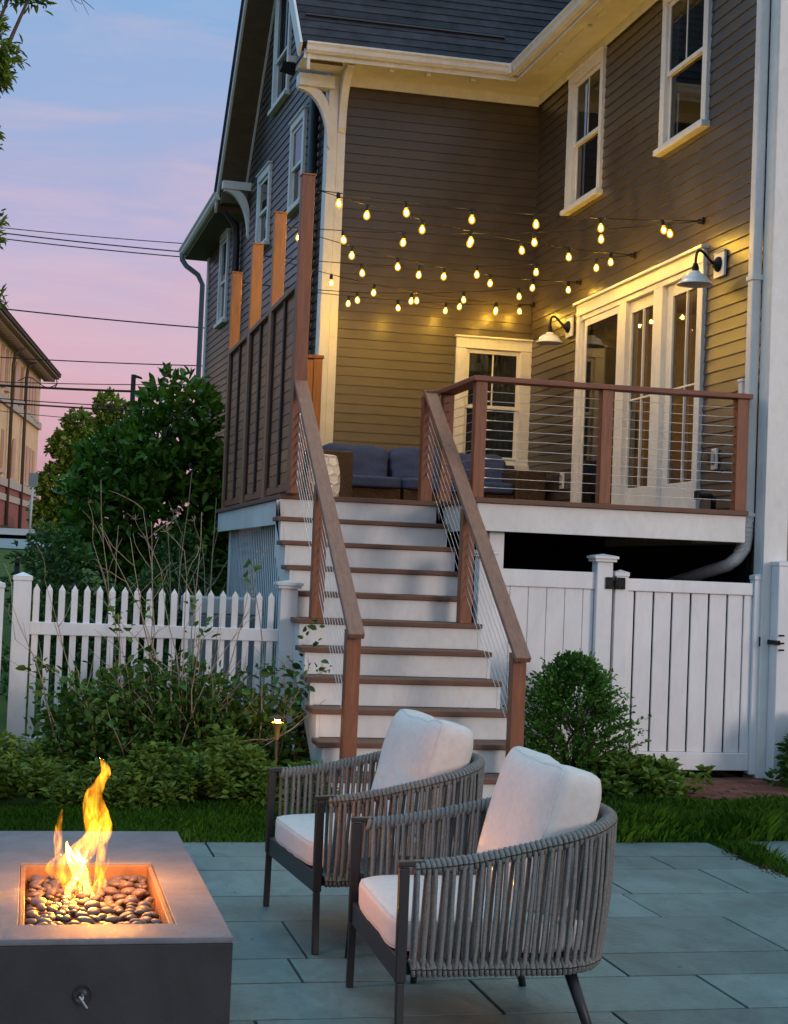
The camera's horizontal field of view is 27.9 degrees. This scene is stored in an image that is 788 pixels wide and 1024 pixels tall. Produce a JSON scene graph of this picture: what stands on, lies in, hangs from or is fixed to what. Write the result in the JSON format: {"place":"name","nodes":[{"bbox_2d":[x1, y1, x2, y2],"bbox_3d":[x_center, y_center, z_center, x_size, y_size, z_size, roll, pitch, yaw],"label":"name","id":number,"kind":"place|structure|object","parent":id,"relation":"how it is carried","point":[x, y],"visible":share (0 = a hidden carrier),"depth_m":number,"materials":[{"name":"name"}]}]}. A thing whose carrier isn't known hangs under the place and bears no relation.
{"place":"outdoors","nodes":[
{"label":"outdoors","id":0,"kind":"place"},
{"bbox_2d":[0,538,64,548],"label":"road","id":1,"kind":"structure","parent":0,"point":[6,542],"depth_m":53.05,"materials":[{"name":"asphalt"}]},
{"bbox_2d":[3,411,125,421],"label":"power line","id":2,"kind":"object","parent":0,"point":[61,417],"visible":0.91,"depth_m":44.73,"materials":[{"name":"black"}]},
{"bbox_2d":[0,402,143,411],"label":"power line","id":3,"kind":"object","parent":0,"point":[66,406],"visible":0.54,"depth_m":44.76,"materials":[{"name":"black"}]},
{"bbox_2d":[0,398,143,407],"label":"power line","id":4,"kind":"object","parent":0,"point":[63,403],"visible":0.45,"depth_m":44.76,"materials":[{"name":"black"}]},
{"bbox_2d":[0,528,156,538],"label":"pavement","id":5,"kind":"structure","parent":0,"point":[10,531],"depth_m":60.14,"materials":[{"name":"concrete"}]},
{"bbox_2d":[124,374,141,517],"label":"street lamp","id":6,"kind":"object","parent":5,"relation":"on","point":[133,381],"visible":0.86,"depth_m":59.01,"materials":[{"name":"black metal"}]},
{"bbox_2d":[5,233,178,251],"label":"power line","id":7,"kind":"object","parent":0,"point":[91,242],"visible":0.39,"depth_m":45.05,"materials":[{"name":"black"}]},
{"bbox_2d":[2,227,181,243],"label":"power line","id":8,"kind":"object","parent":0,"point":[91,236],"visible":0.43,"depth_m":45.05,"materials":[{"name":"black"}]},
{"bbox_2d":[5,239,179,256],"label":"power line","id":9,"kind":"object","parent":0,"point":[92,248],"visible":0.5,"depth_m":45.04,"materials":[{"name":"black"}]},
{"bbox_2d":[0,381,185,384],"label":"power line","id":10,"kind":"object","parent":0,"point":[77,383],"visible":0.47,"depth_m":44.84,"materials":[{"name":"black"}]},
{"bbox_2d":[0,384,200,392],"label":"power line","id":11,"kind":"object","parent":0,"point":[58,388],"visible":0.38,"depth_m":44.76,"materials":[{"name":"black"}]},
{"bbox_2d":[0,357,202,365],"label":"power line","id":12,"kind":"object","parent":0,"point":[96,362],"visible":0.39,"depth_m":44.98,"materials":[{"name":"black"}]},
{"bbox_2d":[0,308,203,328],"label":"power line","id":13,"kind":"object","parent":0,"point":[101,318],"visible":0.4,"depth_m":45.05,"materials":[{"name":"black"}]},
{"bbox_2d":[0,0,636,534],"label":"sky","id":14,"kind":"structure","parent":0,"point":[113,128],"materials":[{"name":"blue"}]},
{"bbox_2d":[0,534,779,873],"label":"ground","id":15,"kind":"structure","parent":0,"point":[6,632],"depth_m":16.42,"materials":[{"name":"soil"}]},
{"bbox_2d":[0,581,5,671],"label":"fence post","id":16,"kind":"object","parent":15,"relation":"on","point":[2,586],"visible":1,"depth_m":11.01,"materials":[{"name":"white plastic"}]},
{"bbox_2d":[6,558,19,727],"bbox_3d":[-2.830,1.101,11.753,0.041,1.520,0.041,3,-2,-13],"label":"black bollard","id":17,"kind":"object","parent":15,"relation":"on","point":[17,568],"visible":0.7,"depth_m":11.76,"materials":[{"name":"black metal"}]},
{"bbox_2d":[0,302,61,528],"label":"brick building","id":18,"kind":"structure","parent":15,"relation":"on","point":[18,445],"depth_m":94.92,"materials":[{"name":"beige brick"}]},
{"bbox_2d":[0,344,5,387],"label":"window","id":19,"kind":"structure","parent":18,"relation":"in","point":[2,347],"depth_m":88.11,"materials":[{"name":"brown"}]},
{"bbox_2d":[0,429,5,473],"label":"window","id":20,"kind":"structure","parent":18,"relation":"in","point":[2,470],"depth_m":89.41,"materials":[{"name":"brown"}]},
{"bbox_2d":[4,349,10,392],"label":"window","id":21,"kind":"structure","parent":18,"relation":"in","point":[7,390],"depth_m":89.93,"materials":[{"name":"brown"}]},
{"bbox_2d":[10,438,16,481],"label":"window","id":22,"kind":"structure","parent":18,"relation":"in","point":[12,478],"depth_m":94.24,"materials":[{"name":"brown"}]},
{"bbox_2d":[14,361,20,405],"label":"window","id":23,"kind":"structure","parent":18,"relation":"in","point":[17,370],"depth_m":94.36,"materials":[{"name":"brown"}]},
{"bbox_2d":[19,366,24,402],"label":"window","id":24,"kind":"structure","parent":18,"relation":"in","point":[22,369],"depth_m":96.57,"materials":[{"name":"brown"}]},
{"bbox_2d":[25,446,29,486],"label":"window","id":25,"kind":"structure","parent":18,"relation":"in","point":[27,448],"depth_m":101.16,"materials":[{"name":"brown"}]},
{"bbox_2d":[28,448,31,487],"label":"window","id":26,"kind":"structure","parent":18,"relation":"in","point":[30,452],"depth_m":102.67,"materials":[{"name":"brown"}]},
{"bbox_2d":[28,378,33,417],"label":"window","id":27,"kind":"structure","parent":18,"relation":"in","point":[31,380],"depth_m":101.46,"materials":[{"name":"brown"}]},
{"bbox_2d":[31,450,34,489],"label":"window","id":28,"kind":"structure","parent":18,"relation":"in","point":[33,452],"depth_m":104.44,"materials":[{"name":"brown"}]},
{"bbox_2d":[31,380,36,420],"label":"window","id":29,"kind":"structure","parent":18,"relation":"in","point":[33,389],"depth_m":102.96,"materials":[{"name":"brown"}]},
{"bbox_2d":[34,383,38,423],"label":"window","id":30,"kind":"structure","parent":18,"relation":"in","point":[36,390],"depth_m":104.47,"materials":[{"name":"brown"}]},
{"bbox_2d":[27,473,37,550],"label":"road sign","id":31,"kind":"object","parent":15,"relation":"on","point":[33,480],"visible":0.93,"depth_m":48.85,"materials":[{"name":"grey metal"}]},
{"bbox_2d":[31,519,60,549],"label":"roadside bush","id":32,"kind":"object","parent":15,"relation":"on","point":[41,524],"visible":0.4,"depth_m":47.30,"materials":[{"name":"green plant"}]},
{"bbox_2d":[0,0,94,315],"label":"overhanging tree","id":33,"kind":"object","parent":15,"relation":"on","point":[7,50],"visible":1,"depth_m":12.92,"materials":[{"name":"green plant"}]},
{"bbox_2d":[0,521,102,691],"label":"understory shrub","id":34,"kind":"object","parent":15,"relation":"on","point":[51,553],"visible":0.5,"depth_m":16.76,"materials":[{"name":"green plant"}]},
{"bbox_2d":[25,406,94,528],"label":"background tree","id":35,"kind":"object","parent":15,"relation":"on","point":[50,499],"visible":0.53,"depth_m":70.61,"materials":[{"name":"green plant"}]},
{"bbox_2d":[0,582,130,710],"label":"understory shrub","id":36,"kind":"object","parent":15,"relation":"on","point":[53,643],"visible":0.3,"depth_m":14.73,"materials":[{"name":"green plant"}]},
{"bbox_2d":[86,386,129,468],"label":"background tree","id":37,"kind":"object","parent":15,"relation":"on","point":[101,398],"visible":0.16,"depth_m":76.13,"materials":[{"name":"green plant"}]},
{"bbox_2d":[36,361,247,661],"bbox_3d":[-3.034,0.018,19.472,2.644,3.790,2.457,3,-2,-13],"label":"broad leaved tree","id":38,"kind":"object","parent":15,"relation":"on","point":[153,479],"visible":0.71,"depth_m":19.01,"materials":[{"name":"green plant"}]},
{"bbox_2d":[94,550,196,692],"bbox_3d":[-2.289,1.245,15.494,1.307,1.756,1.238,3,-2,-13],"label":"understory shrub","id":39,"kind":"object","parent":15,"relation":"on","point":[143,575],"visible":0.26,"depth_m":15.41,"materials":[{"name":"green plant"}]},
{"bbox_2d":[78,473,227,691],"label":"dry stems","id":40,"kind":"object","parent":15,"relation":"on","point":[179,587],"visible":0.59,"depth_m":13.71,"materials":[{"name":"plant"}]},
{"bbox_2d":[6,572,303,756],"bbox_3d":[-1.718,1.175,11.441,2.073,1.438,0.194,3,-2,-13],"label":"picket fence","id":41,"kind":"object","parent":15,"relation":"on","point":[282,635],"visible":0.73,"depth_m":11.39,"materials":[{"name":"white plastic"}]},
{"bbox_2d":[2,491,330,787],"bbox_3d":[-1.458,0.883,10.749,2.360,2.049,0.954,3,-2,-13],"label":"twiggy bush","id":42,"kind":"object","parent":15,"relation":"on","point":[122,719],"visible":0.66,"depth_m":10.64,"materials":[{"name":"green plant"}]},
{"bbox_2d":[0,726,338,813],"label":"ground cover","id":43,"kind":"object","parent":15,"relation":"on","point":[226,771],"visible":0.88,"depth_m":9.80,"materials":[{"name":"green plant"}]},
{"bbox_2d":[142,515,225,675],"bbox_3d":[-2.241,1.096,17.014,1.138,2.139,1.219,3,-2,-13],"label":"understory shrub","id":44,"kind":"object","parent":15,"relation":"on","point":[178,538],"visible":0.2,"depth_m":16.89,"materials":[{"name":"green plant"}]},
{"bbox_2d":[180,595,263,712],"bbox_3d":[-1.512,1.345,13.665,0.650,1.220,0.610,3,-2,-13],"label":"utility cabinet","id":45,"kind":"object","parent":15,"relation":"on","point":[228,625],"visible":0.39,"depth_m":13.40,"materials":[{"name":"green metal"}]},
{"bbox_2d":[268,714,286,801],"bbox_3d":[-0.773,1.609,10.363,0.130,0.568,0.130,3,-2,-13],"label":"path light","id":46,"kind":"object","parent":15,"relation":"on","point":[277,723],"visible":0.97,"depth_m":10.35,"materials":[{"name":"brown metal"}]},
{"bbox_2d":[0,790,787,876],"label":"lawn grass","id":47,"kind":"structure","parent":15,"relation":"on","point":[735,826],"depth_m":9.28,"materials":[{"name":"plant"}]},
{"bbox_2d":[272,499,523,798],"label":"deck staircase","id":48,"kind":"structure","parent":15,"relation":"on","point":[391,541],"depth_m":11.53,"materials":[{"name":"wood"}]},
{"bbox_2d":[294,380,364,776],"bbox_3d":[-0.508,0.315,11.327,0.105,2.804,2.629,3,-2,-13],"label":"stair railing","id":49,"kind":"object","parent":48,"relation":"on","point":[326,527],"visible":0.98,"depth_m":10.99,"materials":[{"name":"brown wood"}]},
{"bbox_2d":[418,390,530,757],"bbox_3d":[0.544,0.366,11.698,0.105,2.814,2.885,3,-2,-13],"label":"stair railing","id":50,"kind":"object","parent":48,"relation":"on","point":[472,529],"visible":0.91,"depth_m":11.68,"materials":[{"name":"brown wood"}]},
{"bbox_2d":[215,494,748,753],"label":"raised deck","id":51,"kind":"structure","parent":15,"relation":"on","point":[693,525],"depth_m":12.46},
{"bbox_2d":[221,173,323,507],"bbox_3d":[-0.796,-1.347,15.045,1.058,2.574,4.686,3,-2,-13],"label":"privacy screen","id":52,"kind":"object","parent":51,"relation":"on","point":[270,360],"visible":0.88,"depth_m":14.12,"materials":[{"name":"brown wood"}]},
{"bbox_2d":[306,454,339,496],"bbox_3d":[-0.671,-0.299,15.058,0.323,0.492,0.319,3,-2,-13],"label":"garden stool","id":53,"kind":"object","parent":51,"relation":"on","point":[332,464],"visible":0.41,"depth_m":14.96,"materials":[{"name":"white ceramic"}]},
{"bbox_2d":[283,443,545,500],"bbox_3d":[0.034,-0.384,17.187,3.400,0.815,1.930,3,-2,-13],"label":"sectional sofa","id":54,"kind":"object","parent":51,"relation":"on","point":[368,471],"visible":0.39,"depth_m":17.54,"materials":[{"name":"fabric"}]},
{"bbox_2d":[423,375,752,510],"bbox_3d":[1.528,-0.512,12.830,2.425,0.930,1.125,3,-2,-13],"label":"deck railing","id":55,"kind":"object","parent":51,"relation":"on","point":[478,384],"visible":0.88,"depth_m":12.33,"materials":[{"name":"brown wood"}]},
{"bbox_2d":[179,0,787,778],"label":"clapboard house","id":56,"kind":"structure","parent":15,"relation":"on","point":[477,106],"depth_m":17.91,"materials":[{"name":"paint"}]},
{"bbox_2d":[213,228,230,328],"bbox_3d":[-2.667,-3.668,25.000,0.175,1.472,0.830,3,-2,-16],"label":"window","id":57,"kind":"structure","parent":56,"relation":"in","point":[223,276],"depth_m":25.16,"materials":[{"name":"paint"}]},
{"bbox_2d":[255,161,272,248],"bbox_3d":[-1.779,-4.172,21.896,0.175,1.142,0.950,3,-2,-16],"label":"window","id":58,"kind":"structure","parent":56,"relation":"in","point":[264,177],"depth_m":22.03,"materials":[{"name":"paint"}]},
{"bbox_2d":[267,0,291,116],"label":"window","id":59,"kind":"structure","parent":56,"relation":"in","point":[280,81],"depth_m":21.51,"materials":[{"name":"paint"}]},
{"bbox_2d":[279,55,296,75],"bbox_3d":[-1.237,-5.232,18.549,0.188,0.203,0.150,3,-2,-13],"label":"flood light","id":60,"kind":"object","parent":56,"relation":"attached to","point":[288,66],"visible":1,"depth_m":18.49,"materials":[{"name":"paint"}]},
{"bbox_2d":[286,105,307,218],"bbox_3d":[-1.185,-4.351,19.792,0.175,1.212,0.900,3,-2,-16],"label":"window","id":61,"kind":"structure","parent":56,"relation":"in","point":[298,125],"depth_m":19.99,"materials":[{"name":"paint"}]},
{"bbox_2d":[242,189,703,314],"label":"string lights","id":62,"kind":"object","parent":56,"relation":"hanging from","point":[470,240],"visible":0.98,"depth_m":14.84,"materials":[{"name":"yellow"}]},
{"bbox_2d":[453,334,532,469],"bbox_3d":[1.135,-1.272,18.563,0.970,1.537,0.223,3,-2,-13],"label":"window","id":63,"kind":"structure","parent":56,"relation":"in","point":[475,355],"depth_m":18.59,"materials":[{"name":"paint"}]},
{"bbox_2d":[535,315,573,344],"bbox_3d":[1.736,-1.986,17.231,0.391,0.310,0.306,3,-2,-13],"label":"barn lamp","id":64,"kind":"object","parent":56,"relation":"attached to","point":[549,337],"visible":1,"depth_m":17.21,"materials":[{"name":"metal"}]},
{"bbox_2d":[554,473,564,488],"bbox_3d":[1.791,-0.343,17.276,0.107,0.180,0.110,3,-2,-13],"label":"outlet box","id":65,"kind":"object","parent":56,"relation":"attached to","point":[561,480],"visible":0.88,"depth_m":17.25,"materials":[{"name":"paint"}]},
{"bbox_2d":[560,45,607,215],"bbox_3d":[2.107,-4.076,17.102,0.223,1.567,1.150,3,-2,-13],"label":"window","id":66,"kind":"structure","parent":56,"relation":"in","point":[584,154],"depth_m":17.22,"materials":[{"name":"paint"}]},
{"bbox_2d":[632,410,637,452],"bbox_3d":[2.667,-0.950,18.591,0.400,0.500,0.036,3,-2,-13],"label":"wall picture","id":67,"kind":"object","parent":56,"relation":"attached to","point":[635,432],"depth_m":18.62,"materials":[{"name":"black"}]},
{"bbox_2d":[570,244,709,508],"bbox_3d":[2.337,-1.087,15.374,0.185,2.390,3.350,3,-2,-13],"label":"sliding door","id":68,"kind":"structure","parent":56,"relation":"in","point":[607,318],"depth_m":15.37,"materials":[{"name":"paint"}]},
{"bbox_2d":[653,0,712,156],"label":"window","id":69,"kind":"structure","parent":56,"relation":"in","point":[684,87],"depth_m":14.63,"materials":[{"name":"paint"}]},
{"bbox_2d":[605,570,784,774],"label":"garden gate","id":70,"kind":"structure","parent":56,"relation":"attached to","point":[743,640],"depth_m":12.35,"materials":[{"name":"white plastic"}]},
{"bbox_2d":[677,249,726,287],"bbox_3d":[2.600,-2.079,13.460,0.391,0.310,0.306,3,-2,-13],"label":"barn lamp","id":71,"kind":"object","parent":56,"relation":"attached to","point":[695,277],"visible":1,"depth_m":13.44,"materials":[{"name":"metal"}]},
{"bbox_2d":[702,448,717,469],"bbox_3d":[2.675,-0.450,13.420,0.107,0.180,0.110,3,-2,-13],"label":"outlet box","id":72,"kind":"object","parent":56,"relation":"attached to","point":[714,458],"visible":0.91,"depth_m":13.40,"materials":[{"name":"paint"}]},
{"bbox_2d":[765,560,787,780],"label":"gate latch post","id":73,"kind":"object","parent":56,"relation":"attached to","point":[777,720],"visible":0.84,"depth_m":12.32,"materials":[{"name":"white plastic"}]},
{"bbox_2d":[181,839,786,877],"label":"lawn edge","id":74,"kind":"object","parent":15,"relation":"on","point":[763,867],"visible":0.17,"depth_m":8.62,"materials":[{"name":"stone"}]},
{"bbox_2d":[473,550,618,766],"bbox_3d":[1.119,1.165,12.092,1.138,1.733,0.194,3,-2,-13],"label":"board fence","id":75,"kind":"object","parent":15,"relation":"on","point":[558,614],"visible":0.4,"depth_m":12.11,"materials":[{"name":"white plastic"}]},
{"bbox_2d":[502,648,664,770],"bbox_3d":[1.334,1.504,11.459,1.183,1.039,1.125,3,-2,-13],"label":"boxwood bush","id":76,"kind":"object","parent":15,"relation":"on","point":[573,671],"visible":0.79,"depth_m":11.28,"materials":[{"name":"green plant"}]},
{"bbox_2d":[496,750,715,800],"bbox_3d":[1.497,1.852,11.011,1.710,0.334,1.036,4,-3,-34],"label":"ground cover","id":77,"kind":"object","parent":15,"relation":"on","point":[629,773],"visible":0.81,"depth_m":11.02,"materials":[{"name":"green plant"}]},
{"bbox_2d":[748,841,787,860],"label":"stepping stone","id":78,"kind":"object","parent":15,"relation":"on","point":[777,844],"depth_m":9.22,"materials":[{"name":"stone"}]},
{"bbox_2d":[762,733,787,789],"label":"edge shrub","id":79,"kind":"object","parent":15,"relation":"on","point":[782,776],"visible":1,"depth_m":12.06,"materials":[{"name":"green plant"}]},
{"bbox_2d":[183,842,787,1023],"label":"patio","id":80,"kind":"structure","parent":0,"point":[710,920],"depth_m":6.26,"materials":[{"name":"stone"}]},
{"bbox_2d":[0,831,232,1023],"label":"fire table","id":81,"kind":"object","parent":80,"relation":"on","point":[175,967],"visible":0.99,"depth_m":4.61,"materials":[{"name":"concrete"}]},
{"bbox_2d":[26,911,38,918],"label":"river stone","id":82,"kind":"object","parent":81,"relation":"in","point":[32,914],"visible":0.79,"depth_m":4.98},
{"bbox_2d":[29,880,42,887],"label":"river stone","id":83,"kind":"object","parent":81,"relation":"in","point":[37,882],"visible":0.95,"depth_m":5.45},
{"bbox_2d":[30,876,45,883],"bbox_3d":[-1.238,1.280,5.506,0.054,0.028,0.040,-1,14,0],"label":"river stone","id":84,"kind":"object","parent":81,"relation":"in","point":[43,879],"visible":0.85,"depth_m":5.50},
{"bbox_2d":[29,896,46,907],"bbox_3d":[-1.160,1.273,5.167,0.057,0.034,0.048,6,13,-22],"label":"river stone","id":85,"kind":"object","parent":81,"relation":"in","point":[34,901],"visible":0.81,"depth_m":5.15,"materials":[{"name":"stone"}]},
{"bbox_2d":[66,876,79,883],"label":"river stone","id":86,"kind":"object","parent":81,"relation":"in","point":[72,879],"visible":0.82,"depth_m":5.51,"materials":[{"name":"stone"}]},
{"bbox_2d":[73,872,84,880],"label":"river stone","id":87,"kind":"object","parent":81,"relation":"in","point":[80,876],"visible":0.73,"depth_m":5.61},
{"bbox_2d":[75,892,89,899],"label":"river stone","id":88,"kind":"object","parent":81,"relation":"in","point":[81,895],"visible":0.78,"depth_m":5.28,"materials":[{"name":"stone"}]},
{"bbox_2d":[83,900,100,909],"bbox_3d":[-0.980,1.278,5.138,0.050,0.034,0.062,-19,-12,36],"label":"river stone","id":89,"kind":"object","parent":81,"relation":"in","point":[91,904],"visible":0.73,"depth_m":5.12,"materials":[{"name":"stone"}]},
{"bbox_2d":[87,907,99,915],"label":"river stone","id":90,"kind":"object","parent":81,"relation":"in","point":[95,911],"visible":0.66,"depth_m":5.06,"materials":[{"name":"stone"}]},
{"bbox_2d":[100,906,114,913],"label":"river stone","id":91,"kind":"object","parent":81,"relation":"in","point":[107,910],"visible":0.79,"depth_m":5.12,"materials":[{"name":"stone"}]},
{"bbox_2d":[118,881,132,889],"bbox_3d":[-0.928,1.292,5.476,0.047,0.034,0.057,8,-19,-34],"label":"river stone","id":92,"kind":"object","parent":81,"relation":"in","point":[123,884],"visible":0.88,"depth_m":5.46,"materials":[{"name":"stone"}]},
{"bbox_2d":[119,911,133,921],"bbox_3d":[-0.856,1.294,5.061,0.059,0.033,0.048,-24,-8,36],"label":"river stone","id":93,"kind":"object","parent":81,"relation":"in","point":[122,916],"visible":0.6,"depth_m":5.04,"materials":[{"name":"stone"}]},
{"bbox_2d":[123,897,138,904],"bbox_3d":[-0.873,1.290,5.250,0.052,0.031,0.043,0,-10,-13],"label":"river stone","id":94,"kind":"object","parent":81,"relation":"in","point":[130,899],"visible":0.84,"depth_m":5.24,"materials":[{"name":"stone"}]},
{"label":"river stone","id":95,"kind":"object","parent":81,"relation":"in","visible":0},
{"bbox_2d":[135,905,151,915],"bbox_3d":[-0.814,1.295,5.148,0.049,0.033,0.060,3,1,-40],"label":"river stone","id":96,"kind":"object","parent":95,"relation":"on","point":[146,908],"visible":0.61,"depth_m":5.14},
{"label":"river stone","id":97,"kind":"object","parent":81,"relation":"in","visible":0},
{"bbox_2d":[46,905,57,913],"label":"river stone","id":98,"kind":"object","parent":97,"relation":"on","point":[52,909],"visible":0.94,"depth_m":5.09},
{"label":"river stone","id":99,"kind":"object","parent":81,"relation":"in","visible":0},
{"bbox_2d":[105,889,120,895],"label":"river stone","id":100,"kind":"object","parent":99,"relation":"on","point":[110,892],"visible":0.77,"depth_m":5.41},
{"label":"river stone","id":101,"kind":"object","parent":81,"relation":"in","visible":0},
{"bbox_2d":[24,918,37,924],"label":"river stone","id":102,"kind":"object","parent":101,"relation":"on","point":[30,921],"visible":0.82,"depth_m":4.89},
{"bbox_2d":[263,709,484,954],"bbox_3d":[-0.067,1.310,6.740,0.785,0.906,0.903,3,-2,-17],"label":"rope armchair","id":103,"kind":"object","parent":80,"relation":"on","point":[424,761],"visible":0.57,"depth_m":6.50,"materials":[{"name":"fabric"}]},
{"bbox_2d":[346,746,617,1023],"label":"rope armchair","id":104,"kind":"object","parent":80,"relation":"on","point":[527,890],"visible":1,"depth_m":5.05,"materials":[{"name":"fabric"}]},
{"bbox_2d":[694,491,715,509],"bbox_3d":[2.513,-0.088,12.799,0.175,0.160,0.061,3,-2,-8],"label":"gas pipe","id":105,"kind":"object","parent":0,"point":[697,494],"visible":0.78,"depth_m":12.78,"materials":[{"name":"black metal"}]},
{"bbox_2d":[685,777,787,800],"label":"brick path","id":106,"kind":"structure","parent":0,"point":[730,787],"depth_m":11.76,"materials":[{"name":"brick"}]},
{"label":"river stone","id":107,"kind":"object","parent":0,"visible":0},
{"bbox_2d":[105,916,120,923],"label":"river stone","id":108,"kind":"object","parent":107,"relation":"on","point":[114,919],"visible":0.88,"depth_m":4.99,"materials":[{"name":"stone"}]},
{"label":"river stone","id":109,"kind":"object","parent":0,"visible":0},
{"bbox_2d":[76,916,94,923],"bbox_3d":[-0.961,1.274,4.936,0.059,0.026,0.036,11,10,-6],"label":"river stone","id":110,"kind":"object","parent":109,"relation":"on","point":[82,919],"visible":0.8,"depth_m":4.93,"materials":[{"name":"stone"}]},
{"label":"river stone","id":111,"kind":"object","parent":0,"visible":0},
{"bbox_2d":[92,883,108,888],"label":"river stone","id":112,"kind":"object","parent":111,"relation":"on","point":[100,885],"visible":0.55,"depth_m":5.50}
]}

